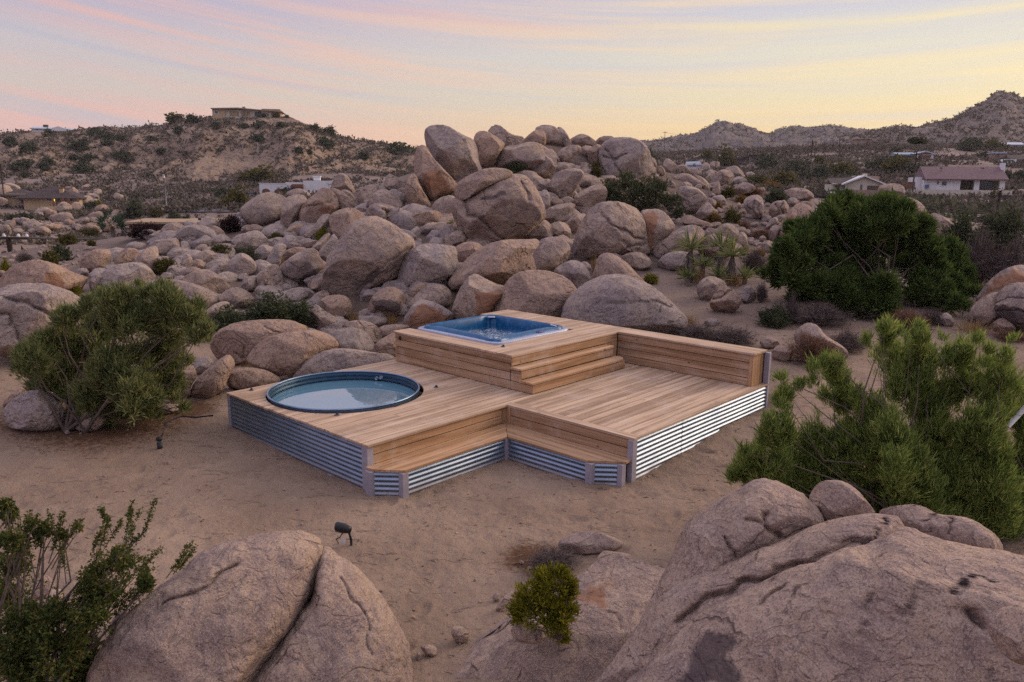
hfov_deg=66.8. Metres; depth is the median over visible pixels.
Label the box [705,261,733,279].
yucca
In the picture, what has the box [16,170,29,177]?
hill bush
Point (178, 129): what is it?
hill bush
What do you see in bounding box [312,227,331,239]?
shrub
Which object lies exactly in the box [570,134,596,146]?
boulder
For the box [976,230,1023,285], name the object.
shrub
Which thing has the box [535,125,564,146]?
boulder
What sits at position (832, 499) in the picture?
boulder
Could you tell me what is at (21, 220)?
boulder
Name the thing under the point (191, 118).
hill bush
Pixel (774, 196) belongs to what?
shrub
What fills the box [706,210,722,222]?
shrub
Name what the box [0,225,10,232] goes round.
boulder
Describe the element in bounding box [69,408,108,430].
boulder
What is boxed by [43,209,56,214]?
boulder
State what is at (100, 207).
boulder
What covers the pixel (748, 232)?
boulder
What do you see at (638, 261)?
boulder
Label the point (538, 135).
boulder
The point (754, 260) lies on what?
shrub
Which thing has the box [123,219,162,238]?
shrub
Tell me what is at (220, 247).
shrub
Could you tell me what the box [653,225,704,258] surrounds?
boulder
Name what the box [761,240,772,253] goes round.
boulder
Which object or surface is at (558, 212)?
boulder
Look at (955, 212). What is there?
power line
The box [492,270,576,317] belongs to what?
boulder
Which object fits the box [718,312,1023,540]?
juniper
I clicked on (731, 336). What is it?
shrub
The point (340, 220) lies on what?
boulder
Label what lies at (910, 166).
tree
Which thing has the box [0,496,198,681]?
creosote bush
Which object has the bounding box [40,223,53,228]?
boulder
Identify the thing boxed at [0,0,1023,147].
sky
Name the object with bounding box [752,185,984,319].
juniper
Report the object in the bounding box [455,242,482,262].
boulder
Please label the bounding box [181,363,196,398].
boulder
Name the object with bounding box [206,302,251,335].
shrub
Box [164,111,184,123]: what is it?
hill bush
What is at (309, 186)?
house
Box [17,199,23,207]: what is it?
boulder
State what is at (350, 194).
boulder
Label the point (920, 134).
scrub
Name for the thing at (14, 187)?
boulder
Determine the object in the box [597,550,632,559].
boulder
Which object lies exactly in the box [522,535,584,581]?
shrub
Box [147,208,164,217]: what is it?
shrub
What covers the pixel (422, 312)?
boulder
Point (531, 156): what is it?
boulder
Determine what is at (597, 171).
shrub
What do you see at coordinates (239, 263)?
boulder
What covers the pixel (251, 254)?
shrub
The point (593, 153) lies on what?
boulder
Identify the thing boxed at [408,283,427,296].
boulder
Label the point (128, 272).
boulder
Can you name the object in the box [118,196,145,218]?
tree
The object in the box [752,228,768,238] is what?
shrub
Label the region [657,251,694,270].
boulder
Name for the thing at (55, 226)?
boulder
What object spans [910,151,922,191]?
utility pole
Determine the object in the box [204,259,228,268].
boulder
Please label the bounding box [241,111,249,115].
window
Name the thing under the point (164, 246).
boulder
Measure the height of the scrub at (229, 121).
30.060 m
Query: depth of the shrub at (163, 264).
22.64 m
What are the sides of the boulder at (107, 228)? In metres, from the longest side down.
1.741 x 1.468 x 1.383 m
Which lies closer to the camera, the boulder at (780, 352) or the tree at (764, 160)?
the boulder at (780, 352)
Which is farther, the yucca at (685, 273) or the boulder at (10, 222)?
the boulder at (10, 222)
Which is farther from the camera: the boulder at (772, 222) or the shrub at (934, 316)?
the boulder at (772, 222)
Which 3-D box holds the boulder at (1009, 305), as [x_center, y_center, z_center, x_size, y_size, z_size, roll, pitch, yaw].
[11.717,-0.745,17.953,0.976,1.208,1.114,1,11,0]
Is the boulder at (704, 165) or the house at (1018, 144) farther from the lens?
the house at (1018, 144)
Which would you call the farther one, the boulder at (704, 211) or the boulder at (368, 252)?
the boulder at (704, 211)
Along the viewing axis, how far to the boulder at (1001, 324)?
17.85 m
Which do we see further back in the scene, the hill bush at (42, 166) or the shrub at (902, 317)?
the hill bush at (42, 166)
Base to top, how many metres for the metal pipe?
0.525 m
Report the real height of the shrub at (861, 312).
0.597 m
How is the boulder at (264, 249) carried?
on the ground
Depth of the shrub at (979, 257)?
21.77 m
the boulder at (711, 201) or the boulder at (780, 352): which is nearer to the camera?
the boulder at (780, 352)
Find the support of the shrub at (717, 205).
on the ground
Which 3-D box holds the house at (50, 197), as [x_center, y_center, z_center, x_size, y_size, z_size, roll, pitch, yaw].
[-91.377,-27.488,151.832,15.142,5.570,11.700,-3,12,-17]
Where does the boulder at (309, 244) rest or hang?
on the ground
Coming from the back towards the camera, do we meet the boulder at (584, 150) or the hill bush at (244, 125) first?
the hill bush at (244, 125)
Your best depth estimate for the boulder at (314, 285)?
21.15 m
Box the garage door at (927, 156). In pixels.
[920,155,930,158]
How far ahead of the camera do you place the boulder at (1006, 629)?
3.33 m
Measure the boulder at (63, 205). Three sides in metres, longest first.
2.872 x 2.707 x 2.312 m
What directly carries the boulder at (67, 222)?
on the ground
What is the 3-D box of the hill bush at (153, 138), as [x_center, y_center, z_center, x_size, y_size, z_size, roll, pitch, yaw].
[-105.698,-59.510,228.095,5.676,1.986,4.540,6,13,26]
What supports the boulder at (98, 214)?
on the ground
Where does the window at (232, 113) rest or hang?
in the house at (226, 113)
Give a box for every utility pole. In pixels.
[0,164,5,197]
[0,233,29,251]
[808,140,816,170]
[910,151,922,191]
[988,190,1011,209]
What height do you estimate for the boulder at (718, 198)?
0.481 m
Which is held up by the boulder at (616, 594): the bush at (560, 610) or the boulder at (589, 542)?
the bush at (560, 610)
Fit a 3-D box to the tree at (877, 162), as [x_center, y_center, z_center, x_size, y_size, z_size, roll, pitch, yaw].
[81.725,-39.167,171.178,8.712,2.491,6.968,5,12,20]
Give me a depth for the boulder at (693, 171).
187.32 m
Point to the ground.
(74, 468)
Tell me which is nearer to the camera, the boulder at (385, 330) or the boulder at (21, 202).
the boulder at (385, 330)
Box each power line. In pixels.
[30,237,101,239]
[817,143,906,154]
[923,204,1023,217]
[926,207,1023,220]
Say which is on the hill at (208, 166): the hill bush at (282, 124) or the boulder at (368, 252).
the hill bush at (282, 124)
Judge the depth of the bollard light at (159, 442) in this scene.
11.70 m
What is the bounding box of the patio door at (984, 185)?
[979,181,994,189]
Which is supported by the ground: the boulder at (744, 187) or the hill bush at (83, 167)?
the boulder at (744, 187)
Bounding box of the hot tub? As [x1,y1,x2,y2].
[418,314,567,376]
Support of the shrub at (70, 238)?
on the ground
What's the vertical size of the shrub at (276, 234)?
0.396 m
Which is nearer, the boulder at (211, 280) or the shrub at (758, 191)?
the boulder at (211, 280)
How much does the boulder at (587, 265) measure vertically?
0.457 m
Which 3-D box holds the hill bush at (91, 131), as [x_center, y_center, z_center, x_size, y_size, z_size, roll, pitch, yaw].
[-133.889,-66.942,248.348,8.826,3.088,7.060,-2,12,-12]
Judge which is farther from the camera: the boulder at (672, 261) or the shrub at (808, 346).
the boulder at (672, 261)
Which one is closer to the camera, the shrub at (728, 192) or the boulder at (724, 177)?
the shrub at (728, 192)
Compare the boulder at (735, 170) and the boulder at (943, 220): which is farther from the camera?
the boulder at (735, 170)
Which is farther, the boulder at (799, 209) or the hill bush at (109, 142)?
the hill bush at (109, 142)
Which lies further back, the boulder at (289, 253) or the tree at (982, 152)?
the tree at (982, 152)
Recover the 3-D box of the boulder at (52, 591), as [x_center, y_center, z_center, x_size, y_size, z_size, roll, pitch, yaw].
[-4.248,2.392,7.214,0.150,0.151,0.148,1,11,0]
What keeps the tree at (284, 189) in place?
on the ground
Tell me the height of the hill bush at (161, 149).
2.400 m
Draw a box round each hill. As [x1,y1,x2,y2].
[0,116,414,182]
[600,120,876,152]
[838,92,1023,145]
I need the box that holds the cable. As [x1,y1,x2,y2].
[161,415,212,436]
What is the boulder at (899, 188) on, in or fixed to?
on the ground
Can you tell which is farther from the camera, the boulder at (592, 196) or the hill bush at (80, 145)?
the hill bush at (80, 145)
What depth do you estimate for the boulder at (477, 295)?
19.02 m
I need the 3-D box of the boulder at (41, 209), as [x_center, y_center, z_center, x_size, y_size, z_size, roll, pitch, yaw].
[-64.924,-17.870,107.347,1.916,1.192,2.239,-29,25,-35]
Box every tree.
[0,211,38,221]
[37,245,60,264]
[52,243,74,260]
[83,201,96,208]
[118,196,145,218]
[166,211,183,218]
[181,212,190,218]
[210,187,228,196]
[220,184,250,205]
[233,164,281,181]
[278,186,292,193]
[698,148,714,160]
[715,142,736,165]
[749,152,782,168]
[768,168,801,185]
[773,159,812,172]
[794,170,819,179]
[811,161,833,178]
[813,155,826,163]
[827,159,860,175]
[861,157,886,168]
[879,153,912,172]
[889,146,902,151]
[899,162,924,173]
[904,137,933,143]
[953,136,985,150]
[975,151,989,156]
[982,136,1010,149]
[990,187,1004,197]
[1005,169,1014,179]
[1012,169,1023,178]
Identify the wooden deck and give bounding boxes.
[226,310,771,497]
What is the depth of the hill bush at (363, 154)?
209.36 m
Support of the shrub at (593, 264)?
on the ground
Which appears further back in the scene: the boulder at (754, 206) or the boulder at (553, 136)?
the boulder at (553, 136)
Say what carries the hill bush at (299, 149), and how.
on the hill at (208, 166)
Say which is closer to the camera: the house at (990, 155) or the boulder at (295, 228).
the boulder at (295, 228)
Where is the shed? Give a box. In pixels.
[685,161,701,169]
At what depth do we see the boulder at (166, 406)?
13.23 m
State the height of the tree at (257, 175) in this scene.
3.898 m
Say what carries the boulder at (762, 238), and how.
on the ground
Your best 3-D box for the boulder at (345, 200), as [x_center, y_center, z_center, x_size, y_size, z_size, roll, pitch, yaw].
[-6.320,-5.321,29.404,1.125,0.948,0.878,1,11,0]
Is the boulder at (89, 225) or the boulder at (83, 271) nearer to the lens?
the boulder at (83, 271)
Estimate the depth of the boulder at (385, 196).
28.34 m
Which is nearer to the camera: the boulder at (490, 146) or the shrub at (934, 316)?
the shrub at (934, 316)
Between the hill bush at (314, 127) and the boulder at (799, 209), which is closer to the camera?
the boulder at (799, 209)
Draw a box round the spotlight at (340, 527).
[334,522,352,545]
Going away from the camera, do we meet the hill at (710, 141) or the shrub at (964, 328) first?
the shrub at (964, 328)
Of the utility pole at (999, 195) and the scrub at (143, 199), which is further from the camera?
the scrub at (143, 199)
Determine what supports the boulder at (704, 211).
on the ground
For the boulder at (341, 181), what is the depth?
32.51 m
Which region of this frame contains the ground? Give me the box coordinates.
[0,144,1023,681]
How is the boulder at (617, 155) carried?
on the ground
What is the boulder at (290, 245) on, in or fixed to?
on the ground
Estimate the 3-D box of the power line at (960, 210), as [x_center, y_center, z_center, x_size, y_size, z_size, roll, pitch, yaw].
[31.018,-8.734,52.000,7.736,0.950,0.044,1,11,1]
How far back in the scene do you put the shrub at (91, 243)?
30.33 m
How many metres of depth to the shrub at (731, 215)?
31.49 m
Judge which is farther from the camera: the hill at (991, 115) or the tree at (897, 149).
the hill at (991, 115)
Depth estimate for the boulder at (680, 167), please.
198.54 m
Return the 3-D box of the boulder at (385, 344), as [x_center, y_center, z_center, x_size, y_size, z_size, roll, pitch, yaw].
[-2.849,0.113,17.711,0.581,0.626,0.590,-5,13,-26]
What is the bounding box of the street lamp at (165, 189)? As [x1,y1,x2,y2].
[162,175,166,204]
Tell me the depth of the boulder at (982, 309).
18.21 m
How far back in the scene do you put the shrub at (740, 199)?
38.10 m
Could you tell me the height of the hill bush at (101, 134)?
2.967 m
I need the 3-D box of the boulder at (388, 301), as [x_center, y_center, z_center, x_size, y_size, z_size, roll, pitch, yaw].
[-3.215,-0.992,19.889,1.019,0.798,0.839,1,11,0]
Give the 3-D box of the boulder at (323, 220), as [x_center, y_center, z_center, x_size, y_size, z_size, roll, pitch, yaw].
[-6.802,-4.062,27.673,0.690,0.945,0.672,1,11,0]
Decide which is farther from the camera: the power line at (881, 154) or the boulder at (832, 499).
the power line at (881, 154)
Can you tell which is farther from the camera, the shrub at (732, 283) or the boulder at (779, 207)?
the boulder at (779, 207)
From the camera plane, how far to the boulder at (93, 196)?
157.22 m
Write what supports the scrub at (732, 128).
on the hill at (710, 141)
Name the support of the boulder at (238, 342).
on the ground
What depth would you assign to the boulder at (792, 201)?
38.00 m
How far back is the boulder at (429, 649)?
6.59 m
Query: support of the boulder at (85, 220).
on the ground
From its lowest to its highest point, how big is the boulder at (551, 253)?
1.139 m
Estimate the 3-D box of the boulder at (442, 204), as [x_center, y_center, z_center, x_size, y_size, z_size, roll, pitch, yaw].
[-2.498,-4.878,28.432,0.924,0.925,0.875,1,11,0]
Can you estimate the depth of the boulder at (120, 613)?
6.69 m
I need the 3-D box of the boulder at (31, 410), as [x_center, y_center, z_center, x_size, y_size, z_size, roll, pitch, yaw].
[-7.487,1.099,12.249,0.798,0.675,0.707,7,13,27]
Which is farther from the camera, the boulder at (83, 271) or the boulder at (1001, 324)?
the boulder at (83, 271)
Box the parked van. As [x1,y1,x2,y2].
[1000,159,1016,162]
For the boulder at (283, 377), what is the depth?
15.27 m
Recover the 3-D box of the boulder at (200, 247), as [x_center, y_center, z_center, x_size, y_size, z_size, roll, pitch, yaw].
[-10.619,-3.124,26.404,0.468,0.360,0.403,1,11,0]
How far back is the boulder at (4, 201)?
146.19 m
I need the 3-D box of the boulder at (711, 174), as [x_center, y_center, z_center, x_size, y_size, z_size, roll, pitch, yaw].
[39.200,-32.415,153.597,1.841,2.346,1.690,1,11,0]
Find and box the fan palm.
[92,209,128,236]
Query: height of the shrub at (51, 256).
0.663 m
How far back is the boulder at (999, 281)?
18.86 m
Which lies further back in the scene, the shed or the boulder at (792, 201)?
the shed
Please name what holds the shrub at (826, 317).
on the ground
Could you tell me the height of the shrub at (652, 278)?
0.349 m
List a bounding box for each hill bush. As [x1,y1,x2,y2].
[0,133,19,145]
[3,161,27,169]
[14,158,38,166]
[16,140,38,154]
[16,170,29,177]
[36,160,52,169]
[39,157,55,163]
[41,128,56,136]
[63,152,81,160]
[66,136,92,151]
[67,162,98,173]
[75,153,103,163]
[81,127,105,135]
[94,131,113,139]
[100,139,116,144]
[106,149,136,158]
[109,134,126,140]
[143,135,159,141]
[155,146,165,153]
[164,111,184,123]
[172,123,182,133]
[182,113,201,122]
[210,119,221,128]
[238,122,250,127]
[247,133,266,141]
[250,119,266,128]
[275,121,287,126]
[294,145,305,153]
[309,123,321,132]
[317,135,336,148]
[322,124,338,137]
[355,150,370,160]
[385,141,415,154]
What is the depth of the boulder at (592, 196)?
30.83 m
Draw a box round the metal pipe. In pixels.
[1006,405,1023,427]
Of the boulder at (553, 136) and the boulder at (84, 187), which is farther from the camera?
the boulder at (84, 187)
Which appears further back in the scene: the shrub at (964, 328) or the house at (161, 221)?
the house at (161, 221)
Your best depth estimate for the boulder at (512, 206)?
25.10 m
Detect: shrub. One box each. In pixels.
[0,255,11,270]
[13,250,35,263]
[57,232,79,244]
[69,284,83,295]
[75,227,102,236]
[87,239,96,245]
[96,197,103,205]
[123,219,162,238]
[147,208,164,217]
[152,256,180,273]
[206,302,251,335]
[210,241,232,254]
[214,214,243,231]
[232,245,264,260]
[233,288,324,327]
[267,231,282,238]
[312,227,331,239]
[345,309,366,320]
[386,312,401,323]
[505,159,528,173]
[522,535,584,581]
[587,160,603,177]
[588,255,596,271]
[599,167,686,217]
[642,271,659,283]
[648,147,659,161]
[669,319,717,341]
[685,310,700,325]
[690,263,707,283]
[702,320,764,346]
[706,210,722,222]
[713,201,723,208]
[719,184,736,197]
[723,205,741,224]
[725,269,751,286]
[735,193,744,202]
[739,219,750,229]
[739,247,766,269]
[743,173,773,184]
[744,184,767,195]
[751,248,764,256]
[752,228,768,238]
[754,279,769,302]
[754,302,793,329]
[759,180,783,187]
[762,187,788,202]
[783,289,803,323]
[783,324,840,364]
[791,303,859,327]
[827,326,867,351]
[837,304,900,318]
[878,304,936,330]
[921,305,944,325]
[938,206,985,250]
[944,318,995,333]
[964,218,1006,283]
[972,204,1023,253]
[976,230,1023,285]
[986,330,1023,342]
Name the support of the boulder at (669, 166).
on the ground
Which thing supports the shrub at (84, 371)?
on the ground
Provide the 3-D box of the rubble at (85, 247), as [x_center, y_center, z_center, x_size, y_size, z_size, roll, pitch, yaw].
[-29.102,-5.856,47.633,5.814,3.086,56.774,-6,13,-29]
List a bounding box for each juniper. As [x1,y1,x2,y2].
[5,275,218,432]
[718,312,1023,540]
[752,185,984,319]
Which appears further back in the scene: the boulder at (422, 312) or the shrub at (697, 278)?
the shrub at (697, 278)
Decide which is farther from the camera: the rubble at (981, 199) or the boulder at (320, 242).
the rubble at (981, 199)
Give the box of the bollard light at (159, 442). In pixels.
[156,437,162,448]
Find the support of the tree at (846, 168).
on the ground
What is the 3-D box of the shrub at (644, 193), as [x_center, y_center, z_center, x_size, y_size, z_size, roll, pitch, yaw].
[5.315,-5.796,31.474,3.832,2.563,2.571,1,11,0]
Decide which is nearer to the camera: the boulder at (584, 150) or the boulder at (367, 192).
the boulder at (367, 192)
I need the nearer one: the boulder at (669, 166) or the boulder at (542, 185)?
the boulder at (542, 185)
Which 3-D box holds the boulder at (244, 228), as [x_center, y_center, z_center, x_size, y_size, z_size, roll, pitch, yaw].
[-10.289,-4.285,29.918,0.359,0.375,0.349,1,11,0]
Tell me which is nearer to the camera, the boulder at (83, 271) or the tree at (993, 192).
the boulder at (83, 271)
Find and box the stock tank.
[266,371,419,413]
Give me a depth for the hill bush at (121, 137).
235.45 m
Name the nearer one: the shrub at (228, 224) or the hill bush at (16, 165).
the shrub at (228, 224)
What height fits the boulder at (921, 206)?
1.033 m
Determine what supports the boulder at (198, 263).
on the ground
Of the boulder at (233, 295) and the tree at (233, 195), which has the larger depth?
the tree at (233, 195)
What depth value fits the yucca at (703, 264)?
23.03 m
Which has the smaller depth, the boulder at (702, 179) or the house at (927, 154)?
the boulder at (702, 179)
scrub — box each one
[0,115,416,182]
[0,169,410,219]
[0,177,380,253]
[15,185,249,214]
[644,119,874,149]
[656,142,1023,201]
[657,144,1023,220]
[824,90,1023,144]
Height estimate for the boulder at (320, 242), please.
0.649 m
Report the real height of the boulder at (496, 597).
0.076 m
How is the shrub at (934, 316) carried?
on the ground
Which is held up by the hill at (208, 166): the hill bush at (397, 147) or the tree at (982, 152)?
the hill bush at (397, 147)
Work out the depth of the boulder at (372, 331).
18.58 m
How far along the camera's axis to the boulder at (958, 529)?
4.90 m
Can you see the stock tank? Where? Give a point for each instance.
(334, 392)
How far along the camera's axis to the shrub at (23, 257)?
26.76 m
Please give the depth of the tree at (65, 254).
26.58 m
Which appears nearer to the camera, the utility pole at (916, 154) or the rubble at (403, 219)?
the rubble at (403, 219)
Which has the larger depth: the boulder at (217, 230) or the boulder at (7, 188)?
the boulder at (7, 188)
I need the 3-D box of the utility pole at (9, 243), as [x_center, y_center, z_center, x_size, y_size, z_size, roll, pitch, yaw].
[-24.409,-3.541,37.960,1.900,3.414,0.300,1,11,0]
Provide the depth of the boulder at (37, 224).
83.62 m
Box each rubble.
[0,235,96,266]
[88,186,457,333]
[398,149,671,268]
[647,159,805,264]
[935,189,1023,203]
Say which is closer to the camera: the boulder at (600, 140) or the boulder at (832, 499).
the boulder at (832, 499)
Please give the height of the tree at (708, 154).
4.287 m
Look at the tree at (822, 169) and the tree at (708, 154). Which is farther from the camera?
the tree at (708, 154)
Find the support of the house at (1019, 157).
on the ground
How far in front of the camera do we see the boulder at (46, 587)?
7.36 m
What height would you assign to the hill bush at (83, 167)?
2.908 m
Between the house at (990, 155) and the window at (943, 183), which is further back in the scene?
the house at (990, 155)
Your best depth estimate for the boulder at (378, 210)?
27.87 m
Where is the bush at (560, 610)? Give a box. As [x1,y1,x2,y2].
[504,559,583,645]
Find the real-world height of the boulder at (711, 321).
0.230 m
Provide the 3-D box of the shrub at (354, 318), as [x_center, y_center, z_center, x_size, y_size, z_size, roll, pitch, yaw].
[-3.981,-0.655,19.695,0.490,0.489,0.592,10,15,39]
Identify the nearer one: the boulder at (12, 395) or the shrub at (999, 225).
the boulder at (12, 395)
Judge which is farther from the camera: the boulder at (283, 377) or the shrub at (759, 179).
the shrub at (759, 179)
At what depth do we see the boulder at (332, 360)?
15.10 m
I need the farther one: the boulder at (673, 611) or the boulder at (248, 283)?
the boulder at (248, 283)
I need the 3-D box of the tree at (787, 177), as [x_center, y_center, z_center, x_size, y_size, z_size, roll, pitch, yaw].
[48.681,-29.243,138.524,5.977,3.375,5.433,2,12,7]
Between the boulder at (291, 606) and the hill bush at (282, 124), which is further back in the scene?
the hill bush at (282, 124)
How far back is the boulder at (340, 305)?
19.67 m
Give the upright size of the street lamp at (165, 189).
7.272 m
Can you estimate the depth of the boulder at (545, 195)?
30.73 m
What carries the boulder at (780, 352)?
on the ground
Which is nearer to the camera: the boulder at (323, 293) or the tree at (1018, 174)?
the boulder at (323, 293)
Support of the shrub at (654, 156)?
on the ground
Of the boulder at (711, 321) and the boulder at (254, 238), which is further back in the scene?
the boulder at (254, 238)
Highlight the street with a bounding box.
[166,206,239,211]
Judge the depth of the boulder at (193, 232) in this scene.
28.32 m
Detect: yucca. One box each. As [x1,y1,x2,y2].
[669,225,709,280]
[674,264,700,286]
[685,251,718,278]
[701,225,740,275]
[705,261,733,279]
[709,235,753,285]
[737,261,755,284]
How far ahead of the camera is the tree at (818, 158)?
194.55 m
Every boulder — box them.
[0,184,12,193]
[0,197,9,205]
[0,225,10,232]
[0,260,87,289]
[0,283,82,359]
[2,387,25,406]
[2,390,65,431]
[4,183,19,190]
[4,220,15,225]
[13,228,24,232]
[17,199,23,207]
[18,217,29,224]
[22,222,28,228]
[27,222,40,228]
[27,228,35,233]
[31,575,54,598]
[35,207,49,212]
[36,226,50,234]
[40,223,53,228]
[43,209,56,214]
[45,589,62,603]
[50,212,73,221]
[50,224,60,230]
[56,202,71,210]
[63,219,73,224]
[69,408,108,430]
[71,202,83,209]
[74,268,88,275]
[75,226,83,230]
[79,249,110,272]
[81,185,88,189]
[81,217,90,223]
[82,195,92,202]
[84,222,97,228]
[86,530,412,681]
[87,193,99,198]
[87,211,102,218]
[89,274,101,289]
[90,217,98,221]
[94,204,107,212]
[95,262,155,288]
[101,221,113,231]
[110,600,141,629]
[111,210,123,216]
[113,193,123,200]
[113,248,138,264]
[131,279,218,309]
[134,246,158,273]
[156,238,179,255]
[158,404,179,413]
[160,222,183,232]
[167,224,216,244]
[177,267,200,275]
[180,269,230,293]
[181,254,191,267]
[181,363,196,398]
[190,355,234,398]
[191,259,203,268]
[193,250,218,262]
[193,356,214,373]
[194,244,206,250]
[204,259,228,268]
[204,301,232,319]
[210,226,224,234]
[210,319,307,364]
[214,261,228,273]
[218,287,254,308]
[226,253,256,275]
[226,367,280,389]
[233,230,267,249]
[240,192,284,225]
[241,225,249,233]
[241,275,256,291]
[246,224,262,231]
[246,330,338,377]
[256,264,284,285]
[258,244,271,260]
[266,243,285,264]
[279,376,290,379]
[280,194,306,227]
[280,248,324,283]
[281,223,303,236]
[282,247,305,259]
[285,188,310,196]
[286,242,301,248]
[293,348,395,377]
[299,187,339,222]
[301,240,317,247]
[303,229,312,237]
[308,277,321,290]
[310,304,338,327]
[312,214,329,239]
[312,233,329,251]
[313,290,328,297]
[319,234,337,261]
[319,295,351,318]
[321,216,414,295]
[329,207,365,239]
[329,327,373,351]
[330,173,354,192]
[330,188,356,209]
[341,190,355,200]
[342,320,381,343]
[356,184,378,203]
[366,189,402,207]
[366,203,394,220]
[368,287,406,317]
[373,333,395,357]
[379,324,409,337]
[384,174,405,189]
[398,243,458,286]
[403,299,453,328]
[405,174,430,207]
[407,284,451,308]
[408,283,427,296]
[412,210,442,225]
[414,145,456,199]
[416,652,420,660]
[421,644,436,656]
[424,124,481,178]
[432,195,454,212]
[444,230,466,246]
[448,239,538,290]
[450,174,545,241]
[451,274,502,318]
[451,626,468,643]
[454,555,665,681]
[455,168,512,200]
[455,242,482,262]
[474,131,504,167]
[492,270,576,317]
[492,593,499,600]
[494,142,556,170]
[495,591,513,610]
[511,622,546,643]
[522,129,545,144]
[524,220,553,240]
[533,156,556,177]
[533,236,569,270]
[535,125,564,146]
[536,180,548,191]
[539,189,550,209]
[544,203,574,223]
[548,168,584,197]
[551,199,563,205]
[551,221,570,237]
[554,260,590,288]
[557,127,571,146]
[558,145,581,162]
[558,531,622,553]
[561,274,687,334]
[567,213,585,232]
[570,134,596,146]
[572,201,649,258]
[574,185,606,206]
[581,145,590,156]
[582,261,591,274]
[587,144,600,166]
[588,178,604,186]
[591,253,644,281]
[595,513,903,681]
[596,136,613,144]
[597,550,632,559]
[598,137,653,181]
[620,252,651,269]
[626,526,1023,681]
[639,478,823,622]
[641,209,674,253]
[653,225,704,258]
[657,166,664,175]
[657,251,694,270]
[663,158,676,172]
[676,164,690,173]
[676,173,706,187]
[677,186,706,213]
[681,215,712,228]
[690,169,698,174]
[693,174,710,186]
[694,202,716,219]
[697,276,726,300]
[698,234,737,257]
[700,162,709,170]
[704,318,720,325]
[705,171,714,179]
[706,197,715,207]
[709,161,719,169]
[710,286,741,312]
[711,169,733,185]
[711,195,725,204]
[712,180,719,195]
[712,223,738,238]
[726,166,744,177]
[730,176,746,184]
[734,182,754,194]
[738,232,749,249]
[739,285,755,302]
[744,195,763,218]
[745,229,751,236]
[749,222,758,226]
[759,235,765,241]
[760,337,778,348]
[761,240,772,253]
[765,217,777,228]
[768,225,780,241]
[769,200,788,217]
[771,343,792,361]
[776,215,784,221]
[777,203,811,238]
[786,188,813,199]
[787,197,797,206]
[794,323,848,357]
[809,480,874,520]
[878,183,904,197]
[879,504,1002,549]
[907,197,926,216]
[931,213,953,234]
[939,313,954,326]
[968,292,997,324]
[976,265,1023,301]
[989,318,1015,331]
[989,606,1023,664]
[994,282,1023,331]
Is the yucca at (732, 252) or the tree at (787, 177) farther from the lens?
the tree at (787, 177)
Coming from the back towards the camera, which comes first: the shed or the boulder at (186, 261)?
the shed
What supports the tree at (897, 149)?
on the ground
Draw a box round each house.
[0,186,86,210]
[29,125,72,132]
[124,218,224,231]
[211,107,284,119]
[254,172,332,193]
[736,155,758,164]
[824,174,885,198]
[851,138,873,143]
[890,151,935,160]
[905,163,1011,196]
[985,152,1006,158]
[999,141,1023,146]
[1002,155,1023,160]
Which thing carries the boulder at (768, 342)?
on the ground
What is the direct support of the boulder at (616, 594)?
on the ground
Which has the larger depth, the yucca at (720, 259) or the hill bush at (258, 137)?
the hill bush at (258, 137)
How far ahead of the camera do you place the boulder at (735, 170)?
161.36 m
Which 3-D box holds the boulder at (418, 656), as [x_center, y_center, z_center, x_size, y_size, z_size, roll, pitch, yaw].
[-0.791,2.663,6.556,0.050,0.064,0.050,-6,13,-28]
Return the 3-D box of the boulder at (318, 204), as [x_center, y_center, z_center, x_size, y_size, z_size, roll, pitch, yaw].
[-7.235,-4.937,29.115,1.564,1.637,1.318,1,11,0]
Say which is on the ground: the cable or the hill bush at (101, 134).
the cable
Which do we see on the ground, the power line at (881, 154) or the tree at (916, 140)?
the tree at (916, 140)
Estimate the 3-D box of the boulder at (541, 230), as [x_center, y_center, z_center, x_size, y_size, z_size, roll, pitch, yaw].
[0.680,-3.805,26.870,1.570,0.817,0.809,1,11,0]
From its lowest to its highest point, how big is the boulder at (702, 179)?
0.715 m
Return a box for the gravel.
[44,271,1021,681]
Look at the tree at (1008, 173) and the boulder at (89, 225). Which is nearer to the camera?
the boulder at (89, 225)
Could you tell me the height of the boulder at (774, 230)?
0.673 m
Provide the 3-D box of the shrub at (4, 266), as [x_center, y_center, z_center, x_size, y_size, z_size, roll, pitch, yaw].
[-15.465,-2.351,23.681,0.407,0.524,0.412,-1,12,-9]
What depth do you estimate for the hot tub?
15.62 m
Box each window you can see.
[230,111,238,115]
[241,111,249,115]
[940,181,947,185]
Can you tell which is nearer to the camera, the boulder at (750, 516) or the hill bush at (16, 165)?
the boulder at (750, 516)
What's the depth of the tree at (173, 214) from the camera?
92.92 m
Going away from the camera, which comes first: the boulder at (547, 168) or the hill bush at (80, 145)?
the boulder at (547, 168)
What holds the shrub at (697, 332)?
on the ground
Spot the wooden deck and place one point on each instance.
(643, 402)

